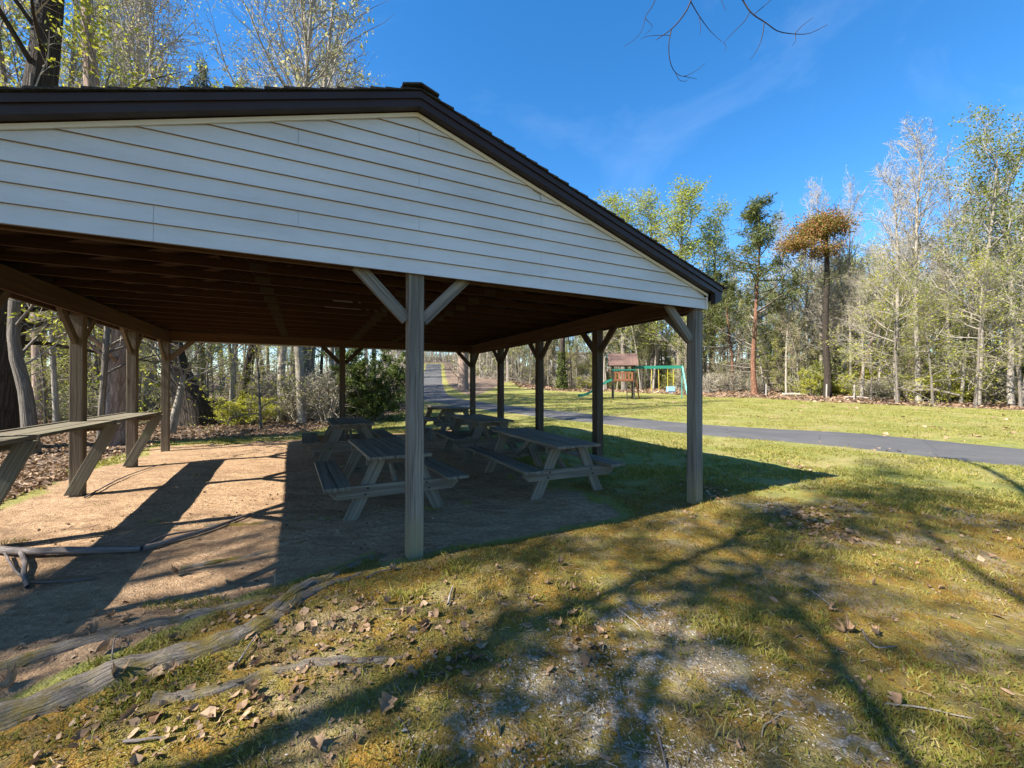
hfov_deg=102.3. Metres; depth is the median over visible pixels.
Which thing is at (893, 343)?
understory tree
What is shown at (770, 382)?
young tree
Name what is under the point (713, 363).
young tree
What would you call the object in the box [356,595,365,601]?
dead leaf
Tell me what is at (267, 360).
woodland tree
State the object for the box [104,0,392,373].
twin stemmed tree
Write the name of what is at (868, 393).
shrub
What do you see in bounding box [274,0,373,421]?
woodland tree
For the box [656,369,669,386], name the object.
shrub
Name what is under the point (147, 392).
woodland tree
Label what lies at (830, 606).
dead leaf
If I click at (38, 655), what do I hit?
tree root
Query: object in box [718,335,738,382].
young tree
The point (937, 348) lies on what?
understory tree
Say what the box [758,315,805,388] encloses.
understory tree
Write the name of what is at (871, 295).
slender tree
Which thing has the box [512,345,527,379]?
slender tree
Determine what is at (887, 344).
young tree
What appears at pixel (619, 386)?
shrub
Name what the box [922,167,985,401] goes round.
bare tree
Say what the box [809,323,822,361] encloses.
young tree
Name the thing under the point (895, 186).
bare tree
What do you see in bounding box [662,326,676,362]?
slender tree
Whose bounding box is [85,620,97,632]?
dead leaf
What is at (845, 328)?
slender tree
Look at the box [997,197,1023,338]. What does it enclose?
woodland tree
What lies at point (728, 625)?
grass
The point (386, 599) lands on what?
dead leaf
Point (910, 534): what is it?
moss
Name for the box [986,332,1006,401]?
young tree
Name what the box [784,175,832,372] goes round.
bare tree
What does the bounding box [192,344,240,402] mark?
sapling
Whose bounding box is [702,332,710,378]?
understory tree
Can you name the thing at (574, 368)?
understory tree
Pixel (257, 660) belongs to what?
dead leaf
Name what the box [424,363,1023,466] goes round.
path
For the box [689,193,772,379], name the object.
leafing tree
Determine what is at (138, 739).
twig
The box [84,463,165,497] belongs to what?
twig
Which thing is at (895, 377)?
understory tree
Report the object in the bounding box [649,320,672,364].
woodland tree
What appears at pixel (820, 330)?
slender tree
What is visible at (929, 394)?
shrub
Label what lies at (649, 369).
understory tree
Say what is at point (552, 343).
woodland tree
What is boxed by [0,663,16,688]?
dead leaf
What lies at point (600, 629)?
dead leaf
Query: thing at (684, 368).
young tree
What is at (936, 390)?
fallen log
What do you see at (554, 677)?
straw
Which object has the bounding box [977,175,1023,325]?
green topped tree
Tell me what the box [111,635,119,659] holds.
twig
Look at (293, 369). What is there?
woodland tree
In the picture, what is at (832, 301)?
slender tree
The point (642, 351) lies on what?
understory tree
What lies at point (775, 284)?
bare tree
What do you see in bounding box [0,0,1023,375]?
sky
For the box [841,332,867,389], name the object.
young tree
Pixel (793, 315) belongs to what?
slender tree
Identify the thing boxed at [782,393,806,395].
fallen log
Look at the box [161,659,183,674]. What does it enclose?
dead leaf
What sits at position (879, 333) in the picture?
slender tree
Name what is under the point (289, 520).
tree root
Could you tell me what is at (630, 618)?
twig
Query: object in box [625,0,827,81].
overhanging tree
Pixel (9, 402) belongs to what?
tree
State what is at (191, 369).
sapling
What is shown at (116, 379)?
peeling tree
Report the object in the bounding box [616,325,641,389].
slender tree
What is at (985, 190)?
green topped tree
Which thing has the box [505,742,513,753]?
dead leaf
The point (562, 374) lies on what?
ivy covered tree
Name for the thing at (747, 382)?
shrub
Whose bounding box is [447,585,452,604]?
twig
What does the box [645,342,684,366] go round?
house
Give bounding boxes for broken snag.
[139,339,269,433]
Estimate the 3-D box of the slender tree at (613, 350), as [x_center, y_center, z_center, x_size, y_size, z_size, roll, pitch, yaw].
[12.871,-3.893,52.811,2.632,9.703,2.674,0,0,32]
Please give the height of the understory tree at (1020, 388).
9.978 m
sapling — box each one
[24,306,98,423]
[24,311,95,403]
[25,316,49,380]
[27,313,159,409]
[28,311,68,395]
[36,324,149,405]
[65,328,102,393]
[87,339,160,426]
[109,339,189,408]
[141,339,160,396]
[143,343,261,408]
[145,342,212,398]
[183,343,198,366]
[184,344,320,433]
[188,344,240,405]
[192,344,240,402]
[211,344,277,409]
[236,344,273,385]
[267,347,334,379]
[314,347,327,377]
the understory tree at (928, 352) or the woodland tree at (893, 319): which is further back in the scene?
the woodland tree at (893, 319)
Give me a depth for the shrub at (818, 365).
33.25 m
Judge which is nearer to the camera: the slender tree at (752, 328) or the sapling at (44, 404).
the sapling at (44, 404)
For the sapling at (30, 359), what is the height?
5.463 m
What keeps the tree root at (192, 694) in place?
on the ground at (254, 475)
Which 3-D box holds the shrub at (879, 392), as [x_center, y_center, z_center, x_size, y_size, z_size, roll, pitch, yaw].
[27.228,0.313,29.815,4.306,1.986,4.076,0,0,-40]
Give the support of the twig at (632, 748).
on the ground at (254, 475)
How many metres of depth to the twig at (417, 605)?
2.87 m
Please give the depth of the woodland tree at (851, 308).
37.59 m
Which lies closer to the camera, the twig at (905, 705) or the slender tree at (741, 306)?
the twig at (905, 705)
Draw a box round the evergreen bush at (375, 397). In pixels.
[313,348,405,420]
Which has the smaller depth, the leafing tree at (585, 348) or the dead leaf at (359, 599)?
the dead leaf at (359, 599)
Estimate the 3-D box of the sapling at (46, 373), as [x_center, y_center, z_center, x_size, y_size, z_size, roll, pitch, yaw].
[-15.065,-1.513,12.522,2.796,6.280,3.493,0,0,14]
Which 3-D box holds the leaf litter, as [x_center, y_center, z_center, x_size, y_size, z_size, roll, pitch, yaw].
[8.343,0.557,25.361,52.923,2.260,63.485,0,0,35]
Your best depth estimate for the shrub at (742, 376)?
45.09 m
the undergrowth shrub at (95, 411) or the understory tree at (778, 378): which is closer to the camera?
the undergrowth shrub at (95, 411)
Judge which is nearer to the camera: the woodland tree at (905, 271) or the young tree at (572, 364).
the woodland tree at (905, 271)
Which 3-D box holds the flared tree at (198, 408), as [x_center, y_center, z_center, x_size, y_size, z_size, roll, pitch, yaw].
[-12.490,-4.351,14.386,4.551,12.470,3.314,0,0,-16]
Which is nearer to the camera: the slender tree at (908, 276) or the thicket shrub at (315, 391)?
the thicket shrub at (315, 391)
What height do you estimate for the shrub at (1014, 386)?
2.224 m
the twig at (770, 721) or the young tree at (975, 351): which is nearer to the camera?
the twig at (770, 721)
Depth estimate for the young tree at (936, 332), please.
30.88 m
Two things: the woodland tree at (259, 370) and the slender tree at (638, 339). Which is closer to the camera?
the woodland tree at (259, 370)
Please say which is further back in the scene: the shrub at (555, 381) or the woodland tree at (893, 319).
the shrub at (555, 381)
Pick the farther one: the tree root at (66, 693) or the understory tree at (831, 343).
the understory tree at (831, 343)
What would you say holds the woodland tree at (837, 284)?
on the ground at (254, 475)
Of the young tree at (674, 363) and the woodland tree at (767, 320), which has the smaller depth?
the young tree at (674, 363)
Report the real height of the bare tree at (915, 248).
19.281 m
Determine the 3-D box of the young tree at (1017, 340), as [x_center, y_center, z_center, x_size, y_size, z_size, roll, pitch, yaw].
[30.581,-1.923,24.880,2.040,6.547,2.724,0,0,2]
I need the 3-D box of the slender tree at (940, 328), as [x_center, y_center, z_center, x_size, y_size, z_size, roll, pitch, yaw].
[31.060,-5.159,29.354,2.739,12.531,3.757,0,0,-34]
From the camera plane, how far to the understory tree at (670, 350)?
56.13 m
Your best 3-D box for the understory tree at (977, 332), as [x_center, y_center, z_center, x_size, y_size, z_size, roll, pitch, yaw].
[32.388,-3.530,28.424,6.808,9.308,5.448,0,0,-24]
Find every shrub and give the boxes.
[36,397,98,422]
[38,399,63,418]
[40,386,141,420]
[47,372,95,406]
[47,383,67,405]
[63,380,144,408]
[141,374,200,402]
[141,386,170,406]
[205,390,283,424]
[229,368,309,419]
[236,367,295,411]
[263,379,337,421]
[284,373,350,419]
[288,364,330,396]
[291,369,367,423]
[550,375,568,386]
[573,374,591,388]
[575,374,591,388]
[606,371,611,387]
[607,373,620,388]
[647,355,671,386]
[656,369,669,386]
[657,363,684,386]
[660,374,686,388]
[702,371,722,392]
[715,370,745,391]
[727,369,748,387]
[730,373,769,390]
[743,379,767,391]
[773,379,803,391]
[794,366,823,395]
[795,359,854,394]
[796,364,841,395]
[832,370,867,395]
[842,374,903,395]
[857,377,910,397]
[865,365,913,382]
[865,369,884,380]
[874,370,928,399]
[882,365,928,379]
[900,370,1001,402]
[903,373,935,397]
[923,344,958,382]
[934,377,1002,401]
[959,378,1022,402]
[993,374,1023,401]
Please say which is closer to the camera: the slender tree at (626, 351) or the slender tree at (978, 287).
the slender tree at (978, 287)
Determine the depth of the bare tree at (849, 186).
32.82 m
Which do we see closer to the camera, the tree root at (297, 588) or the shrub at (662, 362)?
the tree root at (297, 588)
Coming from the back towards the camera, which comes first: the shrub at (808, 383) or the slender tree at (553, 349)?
the slender tree at (553, 349)
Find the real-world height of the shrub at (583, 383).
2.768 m
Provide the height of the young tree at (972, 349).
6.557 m
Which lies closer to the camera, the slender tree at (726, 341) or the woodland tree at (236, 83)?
the woodland tree at (236, 83)
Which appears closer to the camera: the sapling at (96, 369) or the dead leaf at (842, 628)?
the dead leaf at (842, 628)
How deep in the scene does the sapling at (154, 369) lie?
20.60 m
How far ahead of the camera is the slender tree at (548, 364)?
60.42 m
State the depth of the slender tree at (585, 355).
57.36 m
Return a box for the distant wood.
[25,170,1023,392]
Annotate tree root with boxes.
[0,595,271,671]
[0,606,284,731]
[149,654,401,705]
[179,541,304,570]
[203,512,378,527]
[259,554,387,613]
[275,571,363,614]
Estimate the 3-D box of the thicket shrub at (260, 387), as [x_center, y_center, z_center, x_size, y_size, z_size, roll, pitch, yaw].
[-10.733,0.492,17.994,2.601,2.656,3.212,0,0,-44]
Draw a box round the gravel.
[47,495,1008,767]
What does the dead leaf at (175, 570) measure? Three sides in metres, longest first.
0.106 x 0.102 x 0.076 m
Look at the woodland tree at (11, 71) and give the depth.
21.97 m
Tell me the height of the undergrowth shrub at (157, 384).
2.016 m
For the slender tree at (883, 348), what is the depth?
29.88 m
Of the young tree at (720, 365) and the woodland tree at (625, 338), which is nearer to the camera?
the young tree at (720, 365)
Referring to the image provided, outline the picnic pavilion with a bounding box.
[0,82,726,559]
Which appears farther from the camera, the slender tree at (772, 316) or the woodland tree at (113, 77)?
the slender tree at (772, 316)
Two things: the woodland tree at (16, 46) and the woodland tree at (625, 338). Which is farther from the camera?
the woodland tree at (625, 338)
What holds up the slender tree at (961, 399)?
on the ground at (254, 475)
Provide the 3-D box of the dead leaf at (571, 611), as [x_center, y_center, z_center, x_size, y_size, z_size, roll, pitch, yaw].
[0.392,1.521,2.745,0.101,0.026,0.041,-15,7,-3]
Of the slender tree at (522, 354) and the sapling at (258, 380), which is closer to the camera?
the sapling at (258, 380)
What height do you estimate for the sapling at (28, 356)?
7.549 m
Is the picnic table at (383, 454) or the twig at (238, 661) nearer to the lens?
the twig at (238, 661)
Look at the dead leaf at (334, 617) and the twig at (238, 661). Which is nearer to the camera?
the twig at (238, 661)
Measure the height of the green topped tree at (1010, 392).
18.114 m
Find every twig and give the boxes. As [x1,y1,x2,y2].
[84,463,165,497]
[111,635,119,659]
[122,736,165,743]
[233,634,256,668]
[365,568,401,578]
[384,597,461,609]
[398,716,413,748]
[416,742,424,767]
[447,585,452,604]
[617,729,657,754]
[619,610,643,630]
[656,728,666,767]
[761,712,783,737]
[797,583,832,607]
[860,628,896,648]
[886,702,971,717]
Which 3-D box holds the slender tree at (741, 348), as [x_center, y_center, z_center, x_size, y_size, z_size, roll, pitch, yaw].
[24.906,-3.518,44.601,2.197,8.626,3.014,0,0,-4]
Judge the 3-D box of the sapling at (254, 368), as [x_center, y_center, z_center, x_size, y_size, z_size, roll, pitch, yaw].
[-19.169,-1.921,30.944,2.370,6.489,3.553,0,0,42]
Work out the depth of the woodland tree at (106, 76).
23.34 m
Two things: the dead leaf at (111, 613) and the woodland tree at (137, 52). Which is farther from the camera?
the woodland tree at (137, 52)
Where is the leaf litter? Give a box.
[0,381,1023,767]
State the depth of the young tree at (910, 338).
32.64 m
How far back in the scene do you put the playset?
30.95 m
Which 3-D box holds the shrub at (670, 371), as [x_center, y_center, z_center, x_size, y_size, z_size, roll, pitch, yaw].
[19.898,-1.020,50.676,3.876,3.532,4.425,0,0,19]
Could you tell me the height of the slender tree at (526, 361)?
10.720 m
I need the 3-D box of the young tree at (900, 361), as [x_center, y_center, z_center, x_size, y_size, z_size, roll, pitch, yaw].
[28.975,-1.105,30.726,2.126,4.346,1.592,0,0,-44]
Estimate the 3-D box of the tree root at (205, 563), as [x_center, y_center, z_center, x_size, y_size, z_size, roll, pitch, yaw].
[-2.449,1.625,3.881,1.119,0.102,0.130,0,0,-38]
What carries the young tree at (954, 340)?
on the ground at (254, 475)
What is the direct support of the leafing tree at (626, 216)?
on the ground at (254, 475)
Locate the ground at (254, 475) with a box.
[0,355,1023,767]
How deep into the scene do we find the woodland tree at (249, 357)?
15.88 m
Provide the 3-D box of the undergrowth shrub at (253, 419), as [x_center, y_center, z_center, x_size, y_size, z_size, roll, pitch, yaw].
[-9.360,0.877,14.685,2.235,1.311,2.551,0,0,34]
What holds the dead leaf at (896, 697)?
on the ground at (254, 475)
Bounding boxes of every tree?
[0,0,30,360]
[0,0,114,420]
[0,0,131,385]
[0,0,236,451]
[0,4,29,86]
[0,5,22,86]
[2,74,59,422]
[3,18,70,454]
[4,0,192,446]
[20,0,127,391]
[59,2,148,353]
[59,54,75,382]
[62,0,210,410]
[66,0,188,87]
[72,0,213,411]
[74,0,156,374]
[74,66,176,453]
[99,62,219,426]
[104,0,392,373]
[186,51,226,387]
[196,344,200,383]
[203,344,211,393]
[207,75,256,401]
[212,78,241,420]
[223,84,278,418]
[228,344,231,374]
[229,345,260,415]
[232,60,250,394]
[235,0,367,423]
[255,347,267,397]
[266,347,268,377]
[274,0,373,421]
[292,348,294,379]
[301,32,359,381]
[303,347,332,381]
[316,348,323,374]
[438,353,468,389]
[509,345,534,381]
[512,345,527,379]
[519,345,528,377]
[544,342,554,385]
[544,350,555,385]
[545,338,588,388]
[546,336,582,378]
[550,339,557,377]
[552,338,569,387]
[559,335,590,387]
[566,335,590,388]
[568,348,587,382]
[571,345,581,381]
[575,330,608,361]
[575,343,590,380]
[578,345,606,372]
[579,336,590,375]
[583,335,606,388]
[586,186,649,390]
[603,330,615,389]
[603,330,617,363]
[605,334,620,378]
[612,325,638,378]
[615,326,630,389]
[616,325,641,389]
[624,184,694,388]
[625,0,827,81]
[626,173,746,389]
[626,323,657,388]
[628,337,655,388]
[629,325,662,387]
[632,321,670,388]
[633,326,649,384]
[636,348,661,382]
[641,322,670,387]
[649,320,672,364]
[656,340,669,370]
[659,329,684,364]
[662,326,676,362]
[669,317,712,389]
[670,358,679,388]
[671,325,686,390]
[676,270,771,390]
[677,316,686,363]
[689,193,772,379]
[702,190,838,394]
[702,293,723,365]
[702,309,716,387]
[702,310,721,384]
[702,316,717,380]
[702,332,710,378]
[707,299,740,370]
[710,353,720,386]
[712,308,738,382]
[712,350,725,388]
[716,293,741,368]
[716,344,724,376]
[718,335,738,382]
[720,255,750,369]
[729,316,750,388]
[735,288,769,358]
[736,326,757,377]
[738,297,765,392]
[738,348,769,387]
[739,330,764,370]
[744,329,768,378]
[746,281,791,374]
[749,310,776,379]
[750,294,791,366]
[750,319,783,391]
[756,318,795,390]
[757,295,775,360]
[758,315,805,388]
[758,335,776,387]
[765,204,802,389]
[766,197,872,397]
[768,306,797,362]
[768,323,789,381]
[769,250,820,392]
[769,338,791,392]
[775,328,804,392]
[776,275,815,383]
[778,310,810,392]
[781,311,815,392]
[782,292,822,369]
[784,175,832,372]
[793,274,818,378]
[793,309,817,367]
[794,260,835,374]
[798,256,849,352]
[800,239,844,362]
[800,335,821,384]
[801,261,832,350]
[804,259,859,368]
[806,235,874,374]
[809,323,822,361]
[813,307,852,372]
[813,339,836,366]
[814,285,856,363]
[814,286,855,361]
[816,165,876,389]
[822,329,848,370]
[825,241,968,406]
[829,253,882,379]
[830,264,886,396]
[832,273,923,399]
[832,289,873,362]
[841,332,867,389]
[847,233,904,375]
[851,147,954,399]
[851,228,934,371]
[851,253,901,346]
[854,300,882,373]
[856,281,891,371]
[857,278,891,391]
[859,264,913,364]
[864,240,926,369]
[869,110,965,401]
[869,262,913,395]
[869,305,908,375]
[873,322,900,369]
[878,291,914,378]
[880,268,1010,404]
[882,267,913,358]
[882,312,931,375]
[887,343,909,375]
[889,231,931,347]
[889,273,928,348]
[892,99,1023,404]
[892,341,913,379]
[899,336,927,398]
[900,291,952,381]
[900,303,933,369]
[906,255,959,366]
[908,240,1023,406]
[920,230,986,380]
[920,247,957,346]
[920,319,953,374]
[920,336,931,372]
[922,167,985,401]
[924,292,957,381]
[924,308,975,391]
[925,196,1000,383]
[926,312,971,362]
[928,233,1023,406]
[929,205,1008,331]
[930,268,1023,380]
[936,101,1023,405]
[937,170,1022,402]
[952,320,999,376]
[953,304,995,383]
[954,318,998,377]
[956,238,998,354]
[957,299,1007,356]
[959,178,1023,377]
[963,246,1001,351]
[966,312,1007,402]
[974,246,1020,344]
[975,245,1022,387]
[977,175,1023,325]
[985,251,1022,376]
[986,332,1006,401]
[989,298,1023,401]
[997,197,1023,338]
[1003,294,1023,405]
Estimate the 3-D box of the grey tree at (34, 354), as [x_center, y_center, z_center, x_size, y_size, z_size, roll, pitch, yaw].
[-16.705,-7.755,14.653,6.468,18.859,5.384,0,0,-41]
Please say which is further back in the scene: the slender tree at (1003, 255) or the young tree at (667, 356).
the young tree at (667, 356)
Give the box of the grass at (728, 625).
[0,393,1023,767]
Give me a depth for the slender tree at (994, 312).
24.81 m
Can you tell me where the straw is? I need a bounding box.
[0,459,1023,767]
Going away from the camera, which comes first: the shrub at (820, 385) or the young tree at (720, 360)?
the shrub at (820, 385)
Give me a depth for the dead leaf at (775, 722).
1.84 m
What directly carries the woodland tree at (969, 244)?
on the ground at (254, 475)
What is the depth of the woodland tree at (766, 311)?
54.45 m
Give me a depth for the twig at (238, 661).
2.34 m
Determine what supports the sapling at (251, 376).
on the ground at (254, 475)
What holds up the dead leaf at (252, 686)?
on the leaf litter
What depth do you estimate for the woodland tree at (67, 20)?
19.20 m
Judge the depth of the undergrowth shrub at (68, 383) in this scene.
18.23 m
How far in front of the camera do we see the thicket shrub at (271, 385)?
16.53 m
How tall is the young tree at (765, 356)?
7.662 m
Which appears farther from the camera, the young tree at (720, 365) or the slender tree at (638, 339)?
the slender tree at (638, 339)
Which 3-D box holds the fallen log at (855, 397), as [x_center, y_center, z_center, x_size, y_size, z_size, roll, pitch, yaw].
[25.008,0.961,29.901,0.159,0.216,1.528,0,0,-23]
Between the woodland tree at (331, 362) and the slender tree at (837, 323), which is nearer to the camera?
the woodland tree at (331, 362)
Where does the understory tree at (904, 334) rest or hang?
on the ground at (254, 475)
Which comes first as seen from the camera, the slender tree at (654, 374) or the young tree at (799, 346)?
the young tree at (799, 346)
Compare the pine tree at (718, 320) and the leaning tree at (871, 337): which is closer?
the leaning tree at (871, 337)
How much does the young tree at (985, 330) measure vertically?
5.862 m
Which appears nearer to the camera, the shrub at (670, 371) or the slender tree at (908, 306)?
the slender tree at (908, 306)
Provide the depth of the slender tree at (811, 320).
37.53 m
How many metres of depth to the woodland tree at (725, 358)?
53.94 m
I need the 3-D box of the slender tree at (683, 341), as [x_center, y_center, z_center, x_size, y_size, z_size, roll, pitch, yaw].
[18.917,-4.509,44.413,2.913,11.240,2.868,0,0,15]
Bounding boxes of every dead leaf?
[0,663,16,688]
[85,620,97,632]
[95,639,110,651]
[105,610,114,615]
[111,660,129,677]
[118,703,138,721]
[120,611,130,622]
[155,700,167,706]
[160,632,180,638]
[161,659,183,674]
[170,563,181,573]
[245,681,260,690]
[249,654,261,664]
[253,638,265,647]
[269,710,276,717]
[308,730,324,749]
[331,614,338,620]
[353,732,357,741]
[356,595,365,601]
[378,691,397,713]
[382,593,390,601]
[418,617,429,630]
[430,608,438,616]
[498,713,500,737]
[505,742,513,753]
[552,618,561,627]
[558,554,564,563]
[564,608,576,615]
[595,625,603,632]
[598,753,615,759]
[697,631,704,638]
[736,737,742,747]
[769,596,779,602]
[769,718,778,724]
[828,601,837,609]
[832,617,845,631]
[844,613,856,630]
[870,625,879,634]
[886,691,902,706]
[1000,687,1020,695]
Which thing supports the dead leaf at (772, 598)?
on the ground at (254, 475)
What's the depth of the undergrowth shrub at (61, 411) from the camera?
13.97 m
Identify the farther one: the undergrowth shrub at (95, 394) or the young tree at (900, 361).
the young tree at (900, 361)
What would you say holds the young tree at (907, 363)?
on the ground at (254, 475)
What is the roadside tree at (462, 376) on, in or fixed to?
on the ground at (254, 475)
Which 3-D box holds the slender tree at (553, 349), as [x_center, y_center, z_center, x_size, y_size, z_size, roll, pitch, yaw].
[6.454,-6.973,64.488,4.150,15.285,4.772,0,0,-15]
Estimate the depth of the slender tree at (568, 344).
58.00 m
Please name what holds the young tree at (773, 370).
on the ground at (254, 475)
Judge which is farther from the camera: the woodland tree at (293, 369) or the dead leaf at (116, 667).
the woodland tree at (293, 369)
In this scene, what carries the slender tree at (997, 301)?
on the ground at (254, 475)
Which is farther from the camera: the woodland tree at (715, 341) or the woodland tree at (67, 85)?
the woodland tree at (715, 341)
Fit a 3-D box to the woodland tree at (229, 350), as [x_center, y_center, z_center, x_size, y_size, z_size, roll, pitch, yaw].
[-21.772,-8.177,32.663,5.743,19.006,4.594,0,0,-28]
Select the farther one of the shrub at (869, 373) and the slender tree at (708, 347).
the slender tree at (708, 347)
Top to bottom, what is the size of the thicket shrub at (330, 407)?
2.537 m
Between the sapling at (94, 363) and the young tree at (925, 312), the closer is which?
the sapling at (94, 363)
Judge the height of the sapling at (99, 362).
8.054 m
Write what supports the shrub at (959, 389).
on the ground at (254, 475)
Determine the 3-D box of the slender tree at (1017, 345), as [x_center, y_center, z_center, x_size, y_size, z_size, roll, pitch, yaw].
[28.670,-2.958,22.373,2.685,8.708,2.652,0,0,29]
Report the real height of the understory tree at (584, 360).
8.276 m
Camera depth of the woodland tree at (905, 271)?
41.00 m
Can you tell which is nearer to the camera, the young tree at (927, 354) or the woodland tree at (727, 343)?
the young tree at (927, 354)
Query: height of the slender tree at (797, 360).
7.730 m
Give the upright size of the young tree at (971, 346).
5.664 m
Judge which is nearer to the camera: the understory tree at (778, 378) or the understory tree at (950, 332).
the understory tree at (950, 332)
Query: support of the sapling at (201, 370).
on the ground at (254, 475)
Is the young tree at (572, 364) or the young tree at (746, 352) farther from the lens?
the young tree at (572, 364)
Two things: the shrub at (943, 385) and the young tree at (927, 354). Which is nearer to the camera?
the shrub at (943, 385)
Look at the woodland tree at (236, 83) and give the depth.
23.39 m
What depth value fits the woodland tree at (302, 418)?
15.04 m
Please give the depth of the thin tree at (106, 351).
9.18 m
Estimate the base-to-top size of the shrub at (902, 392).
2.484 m
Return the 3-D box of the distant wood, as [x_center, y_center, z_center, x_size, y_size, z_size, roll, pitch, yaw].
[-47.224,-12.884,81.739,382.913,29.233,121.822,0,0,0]
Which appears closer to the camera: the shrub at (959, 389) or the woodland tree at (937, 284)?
the shrub at (959, 389)
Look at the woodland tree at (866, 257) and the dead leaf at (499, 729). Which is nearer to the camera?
the dead leaf at (499, 729)
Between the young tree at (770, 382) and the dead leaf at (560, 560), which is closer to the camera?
the dead leaf at (560, 560)
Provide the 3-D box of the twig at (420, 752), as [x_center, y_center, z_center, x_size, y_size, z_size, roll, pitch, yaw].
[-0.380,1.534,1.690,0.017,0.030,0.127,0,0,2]
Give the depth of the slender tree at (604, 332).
52.95 m
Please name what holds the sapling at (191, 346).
on the ground at (254, 475)
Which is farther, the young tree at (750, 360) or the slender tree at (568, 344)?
the slender tree at (568, 344)
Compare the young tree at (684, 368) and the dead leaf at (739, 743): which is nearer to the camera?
the dead leaf at (739, 743)
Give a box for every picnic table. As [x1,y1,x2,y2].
[302,417,400,460]
[314,437,468,520]
[424,405,474,429]
[431,414,524,462]
[467,428,625,499]
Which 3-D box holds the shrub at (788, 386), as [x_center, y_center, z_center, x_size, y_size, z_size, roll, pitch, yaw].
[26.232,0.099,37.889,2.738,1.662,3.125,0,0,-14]
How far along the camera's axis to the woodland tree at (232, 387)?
15.44 m
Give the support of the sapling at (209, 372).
on the ground at (254, 475)
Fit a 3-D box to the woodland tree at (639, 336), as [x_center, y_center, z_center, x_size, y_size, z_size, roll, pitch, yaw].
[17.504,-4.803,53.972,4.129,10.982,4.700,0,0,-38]
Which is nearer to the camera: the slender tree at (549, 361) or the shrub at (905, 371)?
the shrub at (905, 371)
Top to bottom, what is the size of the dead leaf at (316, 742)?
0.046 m
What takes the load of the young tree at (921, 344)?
on the ground at (254, 475)
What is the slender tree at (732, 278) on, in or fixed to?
on the ground at (254, 475)
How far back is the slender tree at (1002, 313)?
26.44 m
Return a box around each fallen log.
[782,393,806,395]
[844,396,868,398]
[913,388,960,396]
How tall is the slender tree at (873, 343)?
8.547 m
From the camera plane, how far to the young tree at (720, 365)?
45.29 m
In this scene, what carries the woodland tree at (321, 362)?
on the ground at (254, 475)
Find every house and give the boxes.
[549,352,603,374]
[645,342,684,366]
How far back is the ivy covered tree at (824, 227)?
31.76 m
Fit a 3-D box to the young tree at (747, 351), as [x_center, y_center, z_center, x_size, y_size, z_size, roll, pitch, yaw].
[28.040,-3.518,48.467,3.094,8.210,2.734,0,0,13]
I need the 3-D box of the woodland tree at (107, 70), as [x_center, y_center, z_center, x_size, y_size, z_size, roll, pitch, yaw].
[-24.942,-11.525,25.015,5.518,26.213,5.586,0,0,-27]
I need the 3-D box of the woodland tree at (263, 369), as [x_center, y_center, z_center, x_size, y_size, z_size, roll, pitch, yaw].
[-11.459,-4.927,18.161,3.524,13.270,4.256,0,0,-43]
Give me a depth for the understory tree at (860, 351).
27.96 m
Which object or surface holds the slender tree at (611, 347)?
on the ground at (254, 475)
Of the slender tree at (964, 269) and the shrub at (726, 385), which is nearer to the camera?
the slender tree at (964, 269)
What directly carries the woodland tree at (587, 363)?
on the ground at (254, 475)
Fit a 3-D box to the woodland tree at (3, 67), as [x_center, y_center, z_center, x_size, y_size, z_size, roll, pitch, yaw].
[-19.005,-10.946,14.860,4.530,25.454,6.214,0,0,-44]
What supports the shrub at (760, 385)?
on the ground at (254, 475)
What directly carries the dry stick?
on the ground at (254, 475)
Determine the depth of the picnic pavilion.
3.90 m
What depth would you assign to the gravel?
2.00 m
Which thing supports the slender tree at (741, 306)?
on the ground at (254, 475)
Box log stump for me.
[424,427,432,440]
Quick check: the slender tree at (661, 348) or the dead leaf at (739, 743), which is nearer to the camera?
the dead leaf at (739, 743)
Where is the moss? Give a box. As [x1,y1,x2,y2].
[0,474,1023,767]
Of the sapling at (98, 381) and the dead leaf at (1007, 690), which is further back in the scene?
the sapling at (98, 381)
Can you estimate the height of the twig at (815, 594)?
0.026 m
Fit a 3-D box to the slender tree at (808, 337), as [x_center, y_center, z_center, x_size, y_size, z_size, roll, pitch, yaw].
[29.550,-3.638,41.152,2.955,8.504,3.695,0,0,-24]
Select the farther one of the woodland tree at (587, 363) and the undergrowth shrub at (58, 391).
the woodland tree at (587, 363)
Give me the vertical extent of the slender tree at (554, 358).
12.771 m
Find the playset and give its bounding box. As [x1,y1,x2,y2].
[578,353,686,399]
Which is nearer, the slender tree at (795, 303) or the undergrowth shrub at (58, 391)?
the undergrowth shrub at (58, 391)
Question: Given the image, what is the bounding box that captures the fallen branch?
[0,513,251,588]
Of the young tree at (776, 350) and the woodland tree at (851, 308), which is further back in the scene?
the young tree at (776, 350)
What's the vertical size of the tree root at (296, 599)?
0.168 m
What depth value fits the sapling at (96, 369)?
15.64 m
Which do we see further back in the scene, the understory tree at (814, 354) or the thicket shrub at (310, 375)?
the understory tree at (814, 354)
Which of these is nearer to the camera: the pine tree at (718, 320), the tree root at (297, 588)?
the tree root at (297, 588)
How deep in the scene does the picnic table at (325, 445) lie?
7.85 m
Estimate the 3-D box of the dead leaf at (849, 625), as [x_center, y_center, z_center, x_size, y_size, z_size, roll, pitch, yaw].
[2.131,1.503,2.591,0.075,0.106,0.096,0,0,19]
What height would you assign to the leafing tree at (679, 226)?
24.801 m

